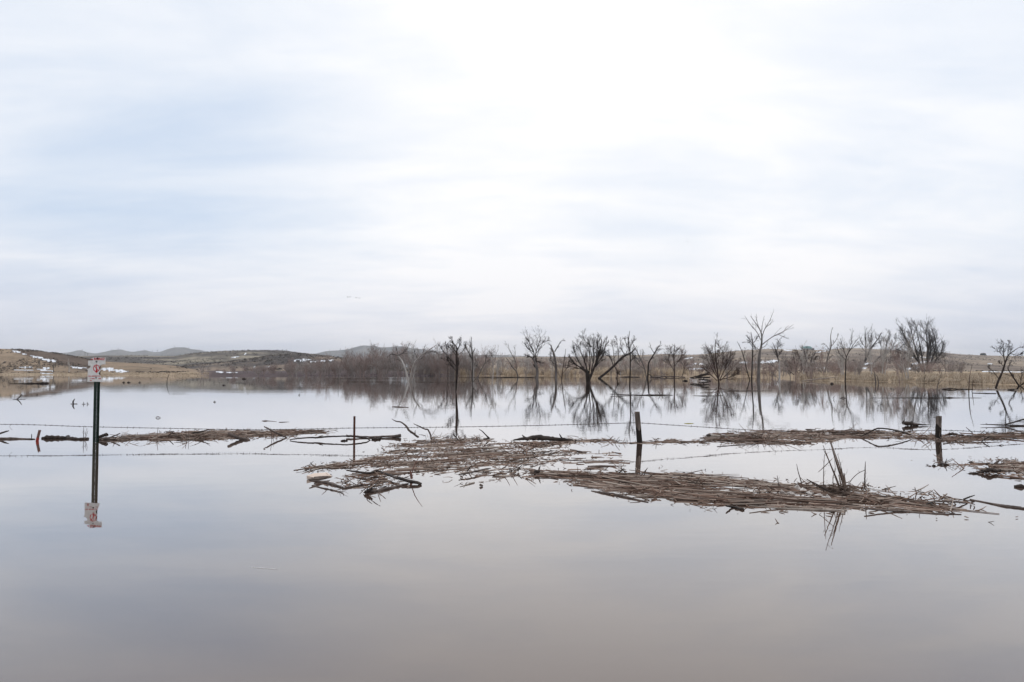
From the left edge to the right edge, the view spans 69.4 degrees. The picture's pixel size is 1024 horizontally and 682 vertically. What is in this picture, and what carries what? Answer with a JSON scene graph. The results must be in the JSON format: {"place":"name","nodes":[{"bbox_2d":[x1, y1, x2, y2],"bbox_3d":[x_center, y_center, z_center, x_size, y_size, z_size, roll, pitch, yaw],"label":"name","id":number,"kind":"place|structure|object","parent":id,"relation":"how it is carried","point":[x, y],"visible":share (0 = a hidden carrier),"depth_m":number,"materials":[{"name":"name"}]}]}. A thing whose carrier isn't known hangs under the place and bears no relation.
{"place":"outdoors","nodes":[
{"label":"outdoors","id":0,"kind":"place"},
{"bbox_2d":[62,345,545,367],"bbox_3d":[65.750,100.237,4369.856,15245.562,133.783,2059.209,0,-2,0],"label":"hills","id":1,"kind":"structure","parent":0,"point":[176,351],"depth_m":3824.64,"materials":[{"name":"grey"}]},
{"bbox_2d":[0,375,1023,681],"bbox_3d":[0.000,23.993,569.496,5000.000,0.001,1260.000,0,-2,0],"label":"water","id":2,"kind":"structure","parent":0,"point":[130,561],"depth_m":6.05,"materials":[{"name":"liquid"}]},
{"bbox_2d":[0,437,33,438],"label":"driftwood log","id":3,"kind":"object","parent":2,"relation":"on","point":[14,438],"visible":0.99,"depth_m":15.05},
{"bbox_2d":[10,382,48,383],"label":"driftwood log","id":4,"kind":"object","parent":2,"relation":"on","point":[32,383],"visible":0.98,"depth_m":77.50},
{"bbox_2d":[41,435,71,438],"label":"driftwood log","id":5,"kind":"object","parent":2,"relation":"on","point":[55,437],"visible":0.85,"depth_m":15.16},
{"bbox_2d":[87,357,104,441],"bbox_3d":[-8.119,1.446,14.411,0.359,2.252,0.064,0,-2,0],"label":"warning sign","id":6,"kind":"object","parent":2,"relation":"in","point":[94,370],"visible":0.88,"depth_m":14.42,"materials":[{"name":"white metal"}]},
{"bbox_2d":[99,434,177,439],"bbox_3d":[-7.700,1.995,15.288,1.580,0.087,0.260,2,-3,-43],"label":"driftwood log","id":7,"kind":"object","parent":2,"relation":"on","point":[105,438],"visible":0.53,"depth_m":14.98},
{"bbox_2d":[101,427,335,441],"bbox_3d":[-6.295,1.934,16.283,4.861,0.242,3.514,1,-2,-23],"label":"reed debris","id":8,"kind":"object","parent":2,"relation":"on","point":[212,434],"visible":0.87,"depth_m":15.87,"materials":[{"name":"plant"}]},
{"bbox_2d":[228,432,249,439],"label":"driftwood log","id":9,"kind":"object","parent":2,"relation":"on","point":[235,436],"visible":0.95,"depth_m":14.84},
{"bbox_2d":[307,472,331,479],"bbox_3d":[-2.497,1.747,9.550,0.275,0.062,0.833,0,-2,0],"label":"pale board","id":10,"kind":"object","parent":2,"relation":"on","point":[317,476],"visible":1,"depth_m":9.53,"materials":[{"name":"wood"}]},
{"bbox_2d":[310,480,342,487],"bbox_3d":[-2.280,1.753,9.132,0.073,0.047,0.852,2,-3,-42],"label":"driftwood log","id":11,"kind":"object","parent":2,"relation":"on","point":[330,483],"visible":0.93,"depth_m":9.12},
{"bbox_2d":[290,435,369,439],"bbox_3d":[-3.639,1.942,14.803,1.620,0.110,0.038,0,-2,0],"label":"driftwood branch","id":12,"kind":"object","parent":2,"relation":"on","point":[321,436],"visible":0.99,"depth_m":14.79,"materials":[{"name":"wood"}]},
{"bbox_2d":[326,374,405,378],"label":"driftwood log","id":13,"kind":"object","parent":2,"relation":"on","point":[365,378],"visible":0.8,"depth_m":122.15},
{"bbox_2d":[346,434,400,437],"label":"driftwood log","id":14,"kind":"object","parent":2,"relation":"on","point":[392,436],"visible":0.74,"depth_m":15.36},
{"bbox_2d":[346,470,421,484],"bbox_3d":[-1.607,1.754,9.632,0.306,0.081,1.548,2,-3,-45],"label":"driftwood log","id":15,"kind":"object","parent":2,"relation":"on","point":[402,479],"visible":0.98,"depth_m":9.43,"materials":[{"name":"wood"}]},
{"bbox_2d":[369,483,408,492],"bbox_3d":[-1.453,1.740,8.764,0.076,0.048,0.800,-1,-3,30],"label":"driftwood log","id":16,"kind":"object","parent":2,"relation":"on","point":[385,488],"visible":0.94,"depth_m":8.69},
{"bbox_2d":[392,419,418,437],"bbox_3d":[-2.164,1.772,14.998,0.567,0.392,0.053,0,-2,0],"label":"driftwood branch","id":17,"kind":"object","parent":2,"relation":"on","point":[413,433],"visible":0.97,"depth_m":14.98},
{"bbox_2d":[387,343,444,380],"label":"bare tree","id":18,"kind":"object","parent":2,"relation":"in","point":[411,374],"visible":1,"depth_m":93.15,"materials":[{"name":"grey plant"}]},
{"bbox_2d":[296,429,583,487],"bbox_3d":[-0.832,1.765,12.179,3.860,0.253,7.510,0,-2,10],"label":"reed debris","id":19,"kind":"object","parent":2,"relation":"on","point":[420,466],"visible":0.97,"depth_m":11.55,"materials":[{"name":"plant"}]},
{"bbox_2d":[444,336,467,391],"bbox_3d":[-3.705,1.688,48.390,1.365,4.263,1.465,1,-2,-19],"label":"bare tree","id":20,"kind":"object","parent":2,"relation":"in","point":[456,357],"visible":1,"depth_m":48.13,"materials":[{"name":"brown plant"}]},
{"bbox_2d":[459,468,490,474],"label":"driftwood log","id":21,"kind":"object","parent":2,"relation":"on","point":[474,471],"visible":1,"depth_m":9.93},
{"bbox_2d":[470,348,494,377],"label":"bare tree","id":22,"kind":"object","parent":2,"relation":"on","point":[485,361],"visible":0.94,"depth_m":127.47,"materials":[{"name":"grey plant"}]},
{"bbox_2d":[0,412,1019,442],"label":"barbed wire fence","id":23,"kind":"object","parent":2,"relation":"in","point":[938,428],"visible":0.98,"depth_m":14.60,"materials":[{"name":"metal"}]},
{"bbox_2d":[522,326,549,377],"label":"bare tree","id":24,"kind":"object","parent":2,"relation":"in","point":[535,361],"visible":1,"depth_m":138.64,"materials":[{"name":"grey plant"}]},
{"bbox_2d":[513,434,579,440],"bbox_3d":[0.683,1.913,14.622,1.313,0.157,0.133,0,-2,0],"label":"driftwood log","id":25,"kind":"object","parent":2,"relation":"on","point":[540,437],"visible":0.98,"depth_m":14.59,"materials":[{"name":"wood"}]},
{"bbox_2d":[548,340,564,377],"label":"tree snag","id":26,"kind":"object","parent":2,"relation":"on","point":[552,351],"visible":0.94,"depth_m":127.93,"materials":[{"name":"grey plant"}]},
{"bbox_2d":[549,349,570,380],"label":"bare tree","id":27,"kind":"object","parent":2,"relation":"on","point":[563,364],"visible":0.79,"depth_m":98.99,"materials":[{"name":"grey plant"}]},
{"bbox_2d":[565,328,609,382],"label":"bare tree","id":28,"kind":"object","parent":2,"relation":"in","point":[600,352],"visible":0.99,"depth_m":81.53,"materials":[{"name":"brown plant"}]},
{"bbox_2d":[407,365,771,375],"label":"reeds","id":29,"kind":"object","parent":2,"relation":"on","point":[598,372],"visible":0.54,"depth_m":184.37,"materials":[{"name":"plant"}]},
{"bbox_2d":[559,449,629,470],"bbox_3d":[1.285,1.847,11.579,1.118,0.046,2.711,0,-2,0],"label":"reed debris","id":30,"kind":"object","parent":2,"relation":"on","point":[603,461],"visible":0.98,"depth_m":11.30,"materials":[{"name":"plant"}]},
{"bbox_2d":[591,490,646,501],"bbox_3d":[1.199,1.722,8.224,0.056,0.039,0.908,2,-3,-35],"label":"driftwood log","id":31,"kind":"object","parent":2,"relation":"on","point":[620,495],"visible":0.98,"depth_m":8.22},
{"bbox_2d":[598,337,640,377],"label":"bare tree","id":32,"kind":"object","parent":2,"relation":"in","point":[612,367],"visible":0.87,"depth_m":127.14,"materials":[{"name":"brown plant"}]},
{"bbox_2d":[627,344,646,377],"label":"bare tree","id":33,"kind":"object","parent":2,"relation":"on","point":[639,359],"visible":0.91,"depth_m":127.65,"materials":[{"name":"grey plant"}]},
{"bbox_2d":[572,436,714,445],"bbox_3d":[2.497,1.929,14.543,3.018,0.118,1.471,0,-2,7],"label":"reed debris","id":34,"kind":"object","parent":2,"relation":"on","point":[671,440],"visible":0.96,"depth_m":14.44,"materials":[{"name":"plant"}]},
{"bbox_2d":[649,373,683,377],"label":"driftwood log","id":35,"kind":"object","parent":2,"relation":"on","point":[657,376],"visible":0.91,"depth_m":143.79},
{"bbox_2d":[660,345,691,377],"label":"bare shrub","id":36,"kind":"object","parent":2,"relation":"in","point":[672,355],"visible":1,"depth_m":127.93,"materials":[{"name":"grey plant"}]},
{"bbox_2d":[683,372,710,380],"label":"driftwood log","id":37,"kind":"object","parent":2,"relation":"on","point":[700,376],"visible":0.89,"depth_m":96.36,"materials":[{"name":"wood"}]},
{"bbox_2d":[700,332,742,383],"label":"bare shrub","id":38,"kind":"object","parent":2,"relation":"in","point":[714,360],"visible":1,"depth_m":74.47,"materials":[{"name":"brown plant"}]},
{"bbox_2d":[711,432,760,436],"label":"driftwood log","id":39,"kind":"object","parent":2,"relation":"on","point":[733,434],"visible":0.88,"depth_m":15.36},
{"bbox_2d":[742,313,793,381],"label":"bare tree","id":40,"kind":"object","parent":2,"relation":"in","point":[759,361],"visible":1,"depth_m":89.57,"materials":[{"name":"grey plant"}]},
{"bbox_2d":[521,462,1017,522],"bbox_3d":[2.475,1.686,8.851,5.900,0.149,3.051,-2,-3,44],"label":"reed debris","id":41,"kind":"object","parent":2,"relation":"on","point":[633,482],"visible":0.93,"depth_m":8.39,"materials":[{"name":"plant"}]},
{"bbox_2d":[801,439,874,497],"bbox_3d":[3.648,1.435,8.389,0.606,0.624,0.932,0,-2,0],"label":"reed tussock","id":42,"kind":"object","parent":41,"relation":"on","point":[844,487],"visible":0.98,"depth_m":8.36,"materials":[{"name":"plant"}]},
{"bbox_2d":[749,505,846,510],"bbox_3d":[2.866,1.679,7.436,0.952,0.051,0.070,0,-2,5],"label":"driftwood log","id":43,"kind":"object","parent":2,"relation":"on","point":[800,508],"visible":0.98,"depth_m":7.43,"materials":[{"name":"wood"}]},
{"bbox_2d":[806,479,832,493],"bbox_3d":[3.472,1.640,8.339,0.299,0.172,0.018,0,-2,0],"label":"driftwood branch","id":44,"kind":"object","parent":2,"relation":"on","point":[821,487],"visible":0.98,"depth_m":8.33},
{"bbox_2d":[779,484,865,498],"bbox_3d":[3.546,1.696,8.319,0.995,0.066,0.524,-2,-3,41],"label":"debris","id":45,"kind":"object","parent":2,"relation":"on","point":[797,487],"visible":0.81,"depth_m":8.39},
{"bbox_2d":[849,462,866,488],"bbox_3d":[4.035,1.565,8.623,0.221,0.317,0.059,1,-2,-13],"label":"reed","id":46,"kind":"object","parent":2,"relation":"on","point":[865,480],"visible":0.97,"depth_m":8.62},
{"bbox_2d":[700,424,1023,444],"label":"reed debris","id":47,"kind":"object","parent":2,"relation":"on","point":[820,435],"visible":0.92,"depth_m":15.33,"materials":[{"name":"plant"}]},
{"bbox_2d":[860,428,910,436],"bbox_3d":[7.795,1.910,15.446,1.078,0.203,0.038,0,-2,0],"label":"driftwood branch","id":48,"kind":"object","parent":47,"relation":"on","point":[886,429],"visible":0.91,"depth_m":15.44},
{"bbox_2d":[864,508,960,514],"bbox_3d":[3.922,1.672,7.273,0.898,0.055,0.088,0,-2,7],"label":"driftwood log","id":49,"kind":"object","parent":2,"relation":"on","point":[905,511],"visible":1,"depth_m":7.29,"materials":[{"name":"wood"}]},
{"bbox_2d":[902,420,927,425],"bbox_3d":[10.192,2.076,18.680,0.647,0.160,0.136,0,-2,0],"label":"driftwood chunk","id":50,"kind":"object","parent":2,"relation":"on","point":[908,423],"visible":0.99,"depth_m":18.65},
{"bbox_2d":[871,382,960,397],"bbox_3d":[21.003,2.474,37.468,5.593,0.924,0.392,0,-2,0],"label":"driftwood branch","id":51,"kind":"object","parent":2,"relation":"on","point":[918,397],"visible":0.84,"depth_m":37.46,"materials":[{"name":"wood"}]},
{"bbox_2d":[936,500,967,503],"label":"driftwood log","id":52,"kind":"object","parent":2,"relation":"on","point":[949,501],"visible":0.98,"depth_m":7.67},
{"bbox_2d":[927,454,1023,480],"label":"reed debris","id":53,"kind":"object","parent":2,"relation":"on","point":[1019,465],"visible":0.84,"depth_m":10.68,"materials":[{"name":"plant"}]},
{"bbox_2d":[968,468,1001,473],"bbox_3d":[6.392,1.766,10.020,0.471,0.101,0.079,0,-2,0],"label":"driftwood chunk","id":54,"kind":"object","parent":2,"relation":"on","point":[986,470],"visible":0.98,"depth_m":10.01,"materials":[{"name":"wood"}]},
{"bbox_2d":[970,499,1023,508],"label":"driftwood log","id":55,"kind":"object","parent":2,"relation":"on","point":[999,504],"visible":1,"depth_m":7.63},
{"bbox_2d":[980,419,1023,425],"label":"driftwood branch","id":56,"kind":"object","parent":2,"relation":"on","point":[1006,423],"visible":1,"depth_m":18.57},
{"bbox_2d":[988,340,1023,387],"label":"bare tree","id":57,"kind":"object","parent":2,"relation":"in","point":[1002,371],"visible":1,"depth_m":59.57,"materials":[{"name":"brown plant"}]},
{"bbox_2d":[0,348,1023,372],"bbox_3d":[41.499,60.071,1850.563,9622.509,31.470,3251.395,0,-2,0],"label":"hills","id":58,"kind":"structure","parent":0,"point":[118,364],"depth_m":524.04,"materials":[{"name":"plant"}]},
{"bbox_2d":[0,348,1023,372],"bbox_3d":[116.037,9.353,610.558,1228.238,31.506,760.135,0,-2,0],"label":"sagebrush","id":59,"kind":"object","parent":58,"relation":"on","point":[299,354],"visible":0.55,"depth_m":538.80,"materials":[{"name":"plant"}]},
{"bbox_2d":[12,349,1022,373],"bbox_3d":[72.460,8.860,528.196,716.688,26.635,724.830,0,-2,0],"label":"snow","id":60,"kind":"structure","parent":58,"relation":"on","point":[109,369],"depth_m":284.20,"materials":[{"name":"snow"}]},
{"bbox_2d":[855,325,885,362],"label":"bare tree","id":61,"kind":"object","parent":58,"relation":"on","point":[870,341],"visible":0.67,"depth_m":441.65,"materials":[{"name":"grey plant"}]},
{"bbox_2d":[0,370,1023,385],"bbox_3d":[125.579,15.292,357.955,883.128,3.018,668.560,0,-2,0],"label":"ground","id":62,"kind":"structure","parent":0,"point":[239,373],"depth_m":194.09,"materials":[{"name":"plant"}]},
{"bbox_2d":[309,359,326,375],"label":"thicket bush","id":63,"kind":"object","parent":62,"relation":"on","point":[318,366],"visible":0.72,"depth_m":188.24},
{"bbox_2d":[349,353,370,375],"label":"thicket bush","id":64,"kind":"object","parent":62,"relation":"on","point":[364,364],"visible":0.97,"depth_m":184.10,"materials":[{"name":"plant"}]},
{"bbox_2d":[368,350,388,375],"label":"thicket bush","id":65,"kind":"object","parent":62,"relation":"on","point":[379,370],"visible":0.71,"depth_m":183.23,"materials":[{"name":"plant"}]},
{"bbox_2d":[373,353,390,375],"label":"thicket bush","id":66,"kind":"object","parent":62,"relation":"on","point":[380,366],"visible":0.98,"depth_m":179.64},
{"bbox_2d":[385,352,402,375],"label":"thicket bush","id":67,"kind":"object","parent":62,"relation":"on","point":[395,365],"visible":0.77,"depth_m":182.76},
{"bbox_2d":[387,350,401,374],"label":"thicket bush","id":68,"kind":"object","parent":62,"relation":"on","point":[393,362],"visible":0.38,"depth_m":190.73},
{"bbox_2d":[386,344,402,371],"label":"bare tree","id":69,"kind":"object","parent":62,"relation":"on","point":[396,353],"visible":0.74,"depth_m":182.40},
{"bbox_2d":[407,345,416,375],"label":"bare tree","id":70,"kind":"object","parent":62,"relation":"on","point":[411,363],"visible":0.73,"depth_m":175.31,"materials":[{"name":"grey plant"}]},
{"bbox_2d":[421,348,436,375],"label":"thicket bush","id":71,"kind":"object","parent":62,"relation":"on","point":[426,369],"visible":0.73,"depth_m":185.75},
{"bbox_2d":[423,355,441,375],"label":"thicket bush","id":72,"kind":"object","parent":62,"relation":"on","point":[434,365],"visible":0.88,"depth_m":179.75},
{"bbox_2d":[426,342,442,374],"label":"bare tree","id":73,"kind":"object","parent":62,"relation":"on","point":[436,353],"visible":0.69,"depth_m":187.00,"materials":[{"name":"grey plant"}]},
{"bbox_2d":[437,341,455,375],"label":"bare tree","id":74,"kind":"object","parent":62,"relation":"on","point":[441,347],"visible":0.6,"depth_m":178.10,"materials":[{"name":"grey plant"}]},
{"bbox_2d":[435,349,460,375],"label":"thicket bush","id":75,"kind":"object","parent":62,"relation":"on","point":[444,367],"visible":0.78,"depth_m":177.11,"materials":[{"name":"plant"}]},
{"bbox_2d":[458,347,476,371],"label":"thicket bush","id":76,"kind":"object","parent":62,"relation":"on","point":[465,360],"visible":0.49,"depth_m":186.32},
{"bbox_2d":[465,337,474,376],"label":"bare tree","id":77,"kind":"object","parent":62,"relation":"on","point":[470,356],"visible":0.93,"depth_m":148.97,"materials":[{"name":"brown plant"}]},
{"bbox_2d":[464,339,478,375],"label":"bare tree","id":78,"kind":"object","parent":62,"relation":"on","point":[469,351],"visible":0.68,"depth_m":172.05,"materials":[{"name":"grey plant"}]},
{"bbox_2d":[463,353,480,375],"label":"thicket bush","id":79,"kind":"object","parent":62,"relation":"on","point":[470,372],"visible":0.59,"depth_m":180.21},
{"bbox_2d":[467,360,482,375],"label":"thicket bush","id":80,"kind":"object","parent":62,"relation":"on","point":[476,368],"visible":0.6,"depth_m":179.61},
{"bbox_2d":[505,342,518,376],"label":"bare tree","id":81,"kind":"object","parent":62,"relation":"on","point":[513,360],"visible":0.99,"depth_m":147.78,"materials":[{"name":"grey plant"}]},
{"bbox_2d":[623,331,636,385],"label":"bare tree","id":82,"kind":"object","parent":62,"relation":"on","point":[629,348],"visible":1,"depth_m":66.24,"materials":[{"name":"grey plant"}]},
{"bbox_2d":[647,341,661,377],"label":"bare tree","id":83,"kind":"object","parent":62,"relation":"on","point":[652,357],"visible":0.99,"depth_m":127.17,"materials":[{"name":"grey plant"}]},
{"bbox_2d":[742,332,759,380],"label":"bare tree","id":84,"kind":"object","parent":62,"relation":"on","point":[750,339],"visible":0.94,"depth_m":99.53,"materials":[{"name":"grey plant"}]},
{"bbox_2d":[744,352,770,369],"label":"thicket bush","id":85,"kind":"object","parent":62,"relation":"on","point":[756,360],"visible":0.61,"depth_m":209.14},
{"bbox_2d":[767,337,783,370],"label":"bare tree","id":86,"kind":"object","parent":62,"relation":"on","point":[776,350],"visible":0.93,"depth_m":179.24,"materials":[{"name":"grey plant"}]},
{"bbox_2d":[767,364,783,377],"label":"thicket bush","id":87,"kind":"object","parent":62,"relation":"on","point":[774,370],"visible":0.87,"depth_m":129.47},
{"bbox_2d":[776,358,789,376],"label":"thicket bush","id":88,"kind":"object","parent":62,"relation":"on","point":[783,370],"visible":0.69,"depth_m":131.51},
{"bbox_2d":[786,357,804,378],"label":"thicket bush","id":89,"kind":"object","parent":62,"relation":"on","point":[795,370],"visible":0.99,"depth_m":119.13,"materials":[{"name":"plant"}]},
{"bbox_2d":[778,345,819,374],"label":"bare shrub","id":90,"kind":"object","parent":62,"relation":"on","point":[814,356],"visible":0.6,"depth_m":149.14,"materials":[{"name":"grey plant"}]},
{"bbox_2d":[798,341,813,373],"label":"bare tree","id":91,"kind":"object","parent":62,"relation":"on","point":[802,357],"visible":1,"depth_m":129.87,"materials":[{"name":"grey plant"}]},
{"bbox_2d":[802,364,821,379],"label":"thicket bush","id":92,"kind":"object","parent":62,"relation":"on","point":[806,371],"visible":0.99,"depth_m":102.56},
{"bbox_2d":[818,347,827,373],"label":"bare tree","id":93,"kind":"object","parent":62,"relation":"on","point":[821,360],"visible":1,"depth_m":122.30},
{"bbox_2d":[819,330,838,372],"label":"bare tree","id":94,"kind":"object","parent":62,"relation":"on","point":[831,344],"visible":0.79,"depth_m":177.91,"materials":[{"name":"grey plant"}]},
{"bbox_2d":[832,342,846,375],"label":"bare tree","id":95,"kind":"object","parent":62,"relation":"on","point":[840,357],"visible":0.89,"depth_m":110.56,"materials":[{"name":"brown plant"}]},
{"bbox_2d":[835,338,850,374],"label":"bare tree","id":96,"kind":"object","parent":62,"relation":"on","point":[846,352],"visible":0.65,"depth_m":113.81,"materials":[{"name":"grey plant"}]},
{"bbox_2d":[837,328,858,380],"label":"bare tree","id":97,"kind":"object","parent":62,"relation":"on","point":[849,350],"visible":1,"depth_m":93.68,"materials":[{"name":"grey plant"}]},
{"bbox_2d":[848,352,866,374],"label":"thicket bush","id":98,"kind":"object","parent":62,"relation":"on","point":[859,368],"visible":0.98,"depth_m":104.22,"materials":[{"name":"plant"}]},
{"bbox_2d":[859,336,878,373],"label":"bare tree","id":99,"kind":"object","parent":62,"relation":"on","point":[869,357],"visible":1,"depth_m":119.43,"materials":[{"name":"grey plant"}]},
{"bbox_2d":[869,362,889,372],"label":"thicket bush","id":100,"kind":"object","parent":62,"relation":"on","point":[880,367],"visible":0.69,"depth_m":119.78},
{"bbox_2d":[876,331,896,373],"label":"bare tree","id":101,"kind":"object","parent":62,"relation":"on","point":[884,355],"visible":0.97,"depth_m":107.73,"materials":[{"name":"grey plant"}]},
{"bbox_2d":[869,329,903,370],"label":"bare tree","id":102,"kind":"object","parent":62,"relation":"on","point":[891,347],"visible":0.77,"depth_m":357.98,"materials":[{"name":"grey plant"}]},
{"bbox_2d":[888,343,908,381],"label":"bare tree","id":103,"kind":"object","parent":62,"relation":"on","point":[896,359],"visible":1,"depth_m":87.93,"materials":[{"name":"plant"}]},
{"bbox_2d":[891,330,915,379],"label":"bare tree","id":104,"kind":"object","parent":62,"relation":"on","point":[908,351],"visible":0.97,"depth_m":91.53,"materials":[{"name":"grey plant"}]},
{"bbox_2d":[895,316,948,371],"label":"bare tree","id":105,"kind":"object","parent":62,"relation":"on","point":[929,345],"visible":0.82,"depth_m":296.21,"materials":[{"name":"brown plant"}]},
{"bbox_2d":[919,361,939,372],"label":"thicket bush","id":106,"kind":"object","parent":62,"relation":"on","point":[935,367],"visible":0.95,"depth_m":117.40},
{"bbox_2d":[933,351,958,371],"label":"bare shrub","id":107,"kind":"object","parent":62,"relation":"on","point":[946,361],"visible":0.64,"depth_m":257.19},
{"bbox_2d":[946,363,959,372],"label":"thicket bush","id":108,"kind":"object","parent":62,"relation":"on","point":[952,370],"visible":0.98,"depth_m":125.06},
{"bbox_2d":[951,357,967,372],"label":"thicket bush","id":109,"kind":"object","parent":62,"relation":"on","point":[962,367],"visible":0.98,"depth_m":123.67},
{"bbox_2d":[1007,360,1023,385],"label":"bare tree","id":110,"kind":"object","parent":62,"relation":"on","point":[1012,375],"visible":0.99,"depth_m":66.13,"materials":[{"name":"grey plant"}]},
{"bbox_2d":[0,0,1023,356],"label":"sky","id":111,"kind":"structure","parent":0,"point":[302,176],"materials":[{"name":"white"}]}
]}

